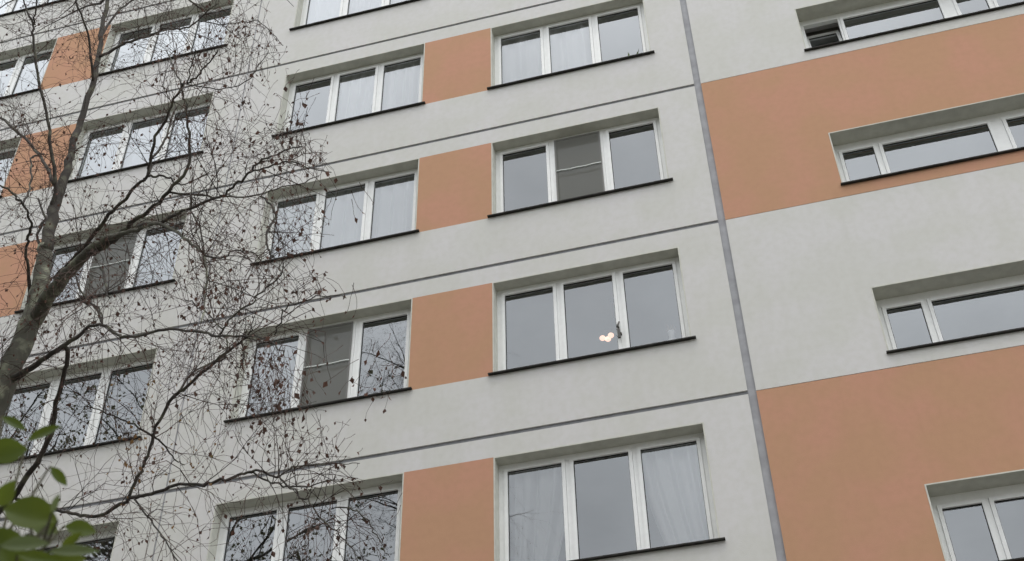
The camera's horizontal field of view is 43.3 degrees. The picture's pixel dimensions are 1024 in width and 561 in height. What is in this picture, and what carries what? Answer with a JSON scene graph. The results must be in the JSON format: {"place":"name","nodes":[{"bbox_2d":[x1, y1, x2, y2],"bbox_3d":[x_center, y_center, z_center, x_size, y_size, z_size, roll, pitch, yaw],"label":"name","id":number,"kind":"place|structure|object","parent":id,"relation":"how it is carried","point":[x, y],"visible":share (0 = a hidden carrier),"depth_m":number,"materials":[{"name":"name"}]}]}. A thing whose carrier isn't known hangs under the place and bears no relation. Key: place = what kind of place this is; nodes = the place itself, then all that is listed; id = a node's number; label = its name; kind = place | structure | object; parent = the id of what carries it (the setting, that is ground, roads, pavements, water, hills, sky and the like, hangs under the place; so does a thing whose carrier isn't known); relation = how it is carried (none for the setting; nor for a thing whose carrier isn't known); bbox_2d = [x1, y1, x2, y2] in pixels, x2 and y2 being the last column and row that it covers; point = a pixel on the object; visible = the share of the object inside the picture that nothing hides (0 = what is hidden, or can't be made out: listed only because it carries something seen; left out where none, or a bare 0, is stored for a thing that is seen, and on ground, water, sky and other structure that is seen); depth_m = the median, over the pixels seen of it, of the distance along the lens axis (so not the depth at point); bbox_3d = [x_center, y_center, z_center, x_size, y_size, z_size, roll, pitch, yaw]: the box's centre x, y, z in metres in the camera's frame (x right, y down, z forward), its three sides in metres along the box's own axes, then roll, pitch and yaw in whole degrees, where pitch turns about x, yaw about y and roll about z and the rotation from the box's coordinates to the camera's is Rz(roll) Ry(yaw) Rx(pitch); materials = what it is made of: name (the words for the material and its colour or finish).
{"place":"outdoors","nodes":[
{"label":"outdoors","id":0,"kind":"place"},
{"bbox_2d":[0,0,406,560],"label":"birch tree","id":1,"kind":"object","parent":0,"point":[44,292],"visible":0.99,"depth_m":8.86,"materials":[{"name":"brown plant"}]},
{"label":"ground","id":2,"kind":"structure","parent":0,"visible":0},
{"bbox_2d":[0,416,100,560],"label":"leafy shrub","id":3,"kind":"object","parent":2,"relation":"on","point":[35,514],"visible":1,"depth_m":1.11,"materials":[{"name":"green plant"}]},
{"bbox_2d":[0,0,1023,560],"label":"apartment building","id":4,"kind":"structure","parent":2,"relation":"on","point":[798,224],"depth_m":17.14,"materials":[{"name":"paint"}]},
{"bbox_2d":[0,153,14,193],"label":"curtain","id":5,"kind":"object","parent":4,"relation":"hanging from","point":[2,161],"visible":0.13,"depth_m":22.59,"materials":[{"name":"white fabric"}]},
{"bbox_2d":[0,136,20,197],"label":"window","id":6,"kind":"structure","parent":4,"relation":"in","point":[18,139],"depth_m":22.60,"materials":[{"name":"plastic"}]},
{"bbox_2d":[0,38,57,99],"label":"window","id":7,"kind":"structure","parent":4,"relation":"in","point":[4,59],"depth_m":24.51,"materials":[{"name":"plastic"}]},
{"bbox_2d":[0,0,66,16],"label":"window","id":8,"kind":"structure","parent":4,"relation":"in","point":[4,11],"depth_m":25.95,"materials":[{"name":"plastic"}]},
{"bbox_2d":[26,520,119,560],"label":"window","id":9,"kind":"structure","parent":4,"relation":"in","point":[86,539],"depth_m":16.32,"materials":[{"name":"plastic"}]},
{"bbox_2d":[0,347,157,463],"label":"window","id":10,"kind":"structure","parent":4,"relation":"in","point":[109,362],"depth_m":18.18,"materials":[{"name":"plastic"}]},
{"bbox_2d":[14,207,187,313],"bbox_3d":[-6.172,-0.255,19.719,2.620,1.568,0.292,-11,-43,10],"label":"window","id":11,"kind":"structure","parent":4,"relation":"in","point":[93,266],"depth_m":19.85,"materials":[{"name":"plastic"}]},
{"bbox_2d":[68,92,213,182],"bbox_3d":[-6.215,-2.322,21.608,2.620,1.568,0.292,-11,-43,10],"label":"window","id":12,"kind":"structure","parent":4,"relation":"in","point":[119,117],"depth_m":22.00,"materials":[{"name":"plastic"}]},
{"bbox_2d":[79,109,208,177],"bbox_3d":[-6.155,-2.127,21.726,2.510,1.938,0.129,-11,-43,10],"label":"curtain","id":13,"kind":"object","parent":4,"relation":"hanging from","point":[133,158],"visible":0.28,"depth_m":21.96,"materials":[{"name":"white fabric"}]},
{"bbox_2d":[136,225,183,285],"bbox_3d":[-5.312,-0.214,19.688,0.853,1.938,0.127,-11,-43,10],"label":"curtain","id":14,"kind":"object","parent":4,"relation":"hanging from","point":[165,264],"visible":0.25,"depth_m":19.85,"materials":[{"name":"white fabric"}]},
{"bbox_2d":[91,0,233,77],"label":"window","id":15,"kind":"structure","parent":4,"relation":"in","point":[109,42],"depth_m":23.88,"materials":[{"name":"plastic"}]},
{"bbox_2d":[152,17,205,60],"bbox_3d":[-6.173,-4.197,23.611,1.054,1.938,0.116,-11,-43,10],"label":"curtain","id":16,"kind":"object","parent":4,"relation":"hanging from","point":[167,41],"visible":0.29,"depth_m":23.84,"materials":[{"name":"white fabric"}]},
{"bbox_2d":[247,338,298,415],"bbox_3d":[-3.207,1.452,17.407,0.834,1.938,0.037,-11,-43,10],"label":"curtain","id":17,"kind":"object","parent":4,"relation":"hanging from","point":[292,343],"visible":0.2,"depth_m":17.59,"materials":[{"name":"white fabric"}]},
{"bbox_2d":[206,472,403,560],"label":"window","id":18,"kind":"structure","parent":4,"relation":"in","point":[369,487],"depth_m":15.68,"materials":[{"name":"plastic"}]},
{"bbox_2d":[223,298,412,422],"bbox_3d":[-2.485,1.108,17.144,2.562,1.568,0.292,-11,-43,10],"label":"window","id":19,"kind":"structure","parent":4,"relation":"in","point":[339,328],"depth_m":17.33,"materials":[{"name":"plastic"}]},
{"bbox_2d":[250,158,419,265],"bbox_3d":[-2.527,-0.958,19.033,2.562,1.568,0.292,-11,-43,10],"label":"window","id":20,"kind":"structure","parent":4,"relation":"in","point":[368,178],"depth_m":19.39,"materials":[{"name":"plastic"}]},
{"bbox_2d":[272,176,413,258],"bbox_3d":[-2.467,-0.763,19.151,2.452,1.938,0.123,-11,-43,10],"label":"curtain","id":21,"kind":"object","parent":4,"relation":"hanging from","point":[393,207],"visible":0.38,"depth_m":19.31,"materials":[{"name":"white fabric"}]},
{"bbox_2d":[271,43,424,137],"bbox_3d":[-2.570,-3.025,20.922,2.562,1.568,0.292,-11,-43,10],"label":"window","id":22,"kind":"structure","parent":4,"relation":"in","point":[377,62],"depth_m":21.30,"materials":[{"name":"plastic"}]},
{"bbox_2d":[289,0,419,30],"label":"window","id":23,"kind":"structure","parent":4,"relation":"in","point":[301,16],"depth_m":22.64,"materials":[{"name":"plastic"}]},
{"bbox_2d":[337,71,374,119],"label":"curtain","id":24,"kind":"object","parent":4,"relation":"hanging from","point":[356,95],"visible":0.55,"depth_m":21.25,"materials":[{"name":"white fabric"}]},
{"bbox_2d":[307,0,406,23],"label":"curtain","id":25,"kind":"object","parent":4,"relation":"hanging from","point":[320,10],"visible":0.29,"depth_m":23.09,"materials":[{"name":"white fabric"}]},
{"bbox_2d":[382,60,420,109],"bbox_3d":[-1.729,-2.980,20.893,0.834,1.938,0.124,-11,-43,10],"label":"curtain","id":26,"kind":"object","parent":4,"relation":"hanging from","point":[401,85],"visible":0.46,"depth_m":21.12,"materials":[{"name":"white fabric"}]},
{"bbox_2d":[509,465,563,560],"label":"curtain","id":27,"kind":"object","parent":4,"relation":"hanging from","point":[536,516],"visible":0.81,"depth_m":14.99,"materials":[{"name":"white fabric"}]},
{"bbox_2d":[502,22,591,83],"bbox_3d":[0.498,-3.416,20.467,1.556,1.938,0.117,-11,-43,10],"label":"curtain","id":28,"kind":"object","parent":4,"relation":"hanging from","point":[570,46],"visible":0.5,"depth_m":20.66,"materials":[{"name":"white fabric"}]},
{"bbox_2d":[487,0,654,89],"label":"window","id":29,"kind":"structure","parent":4,"relation":"in","point":[590,14],"depth_m":20.64,"materials":[{"name":"plastic"}]},
{"bbox_2d":[487,107,672,217],"bbox_3d":[0.944,-1.628,18.379,2.620,1.568,0.292,-11,-43,10],"label":"window","id":30,"kind":"structure","parent":4,"relation":"in","point":[579,164],"depth_m":18.61,"materials":[{"name":"plastic"}]},
{"bbox_2d":[488,247,695,375],"bbox_3d":[0.986,0.439,16.490,2.620,1.568,0.292,-11,-43,10],"label":"window","id":31,"kind":"structure","parent":4,"relation":"in","point":[615,269],"depth_m":16.82,"materials":[{"name":"plastic"}]},
{"bbox_2d":[600,297,616,341],"bbox_3d":[1.304,0.537,17.488,0.260,0.686,0.147,-21,-46,20],"label":"pendant lamp","id":32,"kind":"object","parent":4,"relation":"hanging from","point":[613,329],"visible":0.96,"depth_m":17.30,"materials":[{"name":"grey metal"}]},
{"bbox_2d":[493,422,724,560],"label":"window","id":33,"kind":"structure","parent":4,"relation":"in","point":[632,445],"depth_m":14.92,"materials":[{"name":"plastic"}]},
{"bbox_2d":[616,321,621,338],"bbox_3d":[1.348,0.627,16.242,0.060,0.273,0.076,-11,-43,10],"label":"thermometer","id":34,"kind":"object","parent":4,"relation":"attached to","point":[619,333],"visible":1,"depth_m":16.20,"materials":[{"name":"grey metal"}]},
{"bbox_2d":[666,324,675,339],"bbox_3d":[2.015,0.745,16.203,0.169,0.497,0.169,-11,-43,10],"label":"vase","id":35,"kind":"object","parent":4,"relation":"on","point":[671,331],"visible":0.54,"depth_m":16.25,"materials":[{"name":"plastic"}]},
{"bbox_2d":[641,443,708,545],"bbox_3d":[1.877,2.549,14.571,0.878,1.938,0.127,-11,-43,10],"label":"curtain","id":36,"kind":"object","parent":4,"relation":"hanging from","point":[673,487],"visible":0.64,"depth_m":14.69,"materials":[{"name":"white fabric"}]},
{"bbox_2d":[794,0,1023,51],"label":"window","id":37,"kind":"structure","parent":4,"relation":"in","point":[834,11],"depth_m":19.15,"materials":[{"name":"plastic"}]},
{"bbox_2d":[828,93,1023,185],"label":"window","id":38,"kind":"structure","parent":4,"relation":"in","point":[994,114],"depth_m":17.15,"materials":[{"name":"plastic"}]},
{"bbox_2d":[870,259,1023,353],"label":"window","id":39,"kind":"structure","parent":4,"relation":"in","point":[923,292],"depth_m":15.35,"materials":[{"name":"plastic"}]},
{"bbox_2d":[924,469,1023,560],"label":"window","id":40,"kind":"structure","parent":4,"relation":"in","point":[988,490],"depth_m":13.53,"materials":[{"name":"plastic"}]}
]}

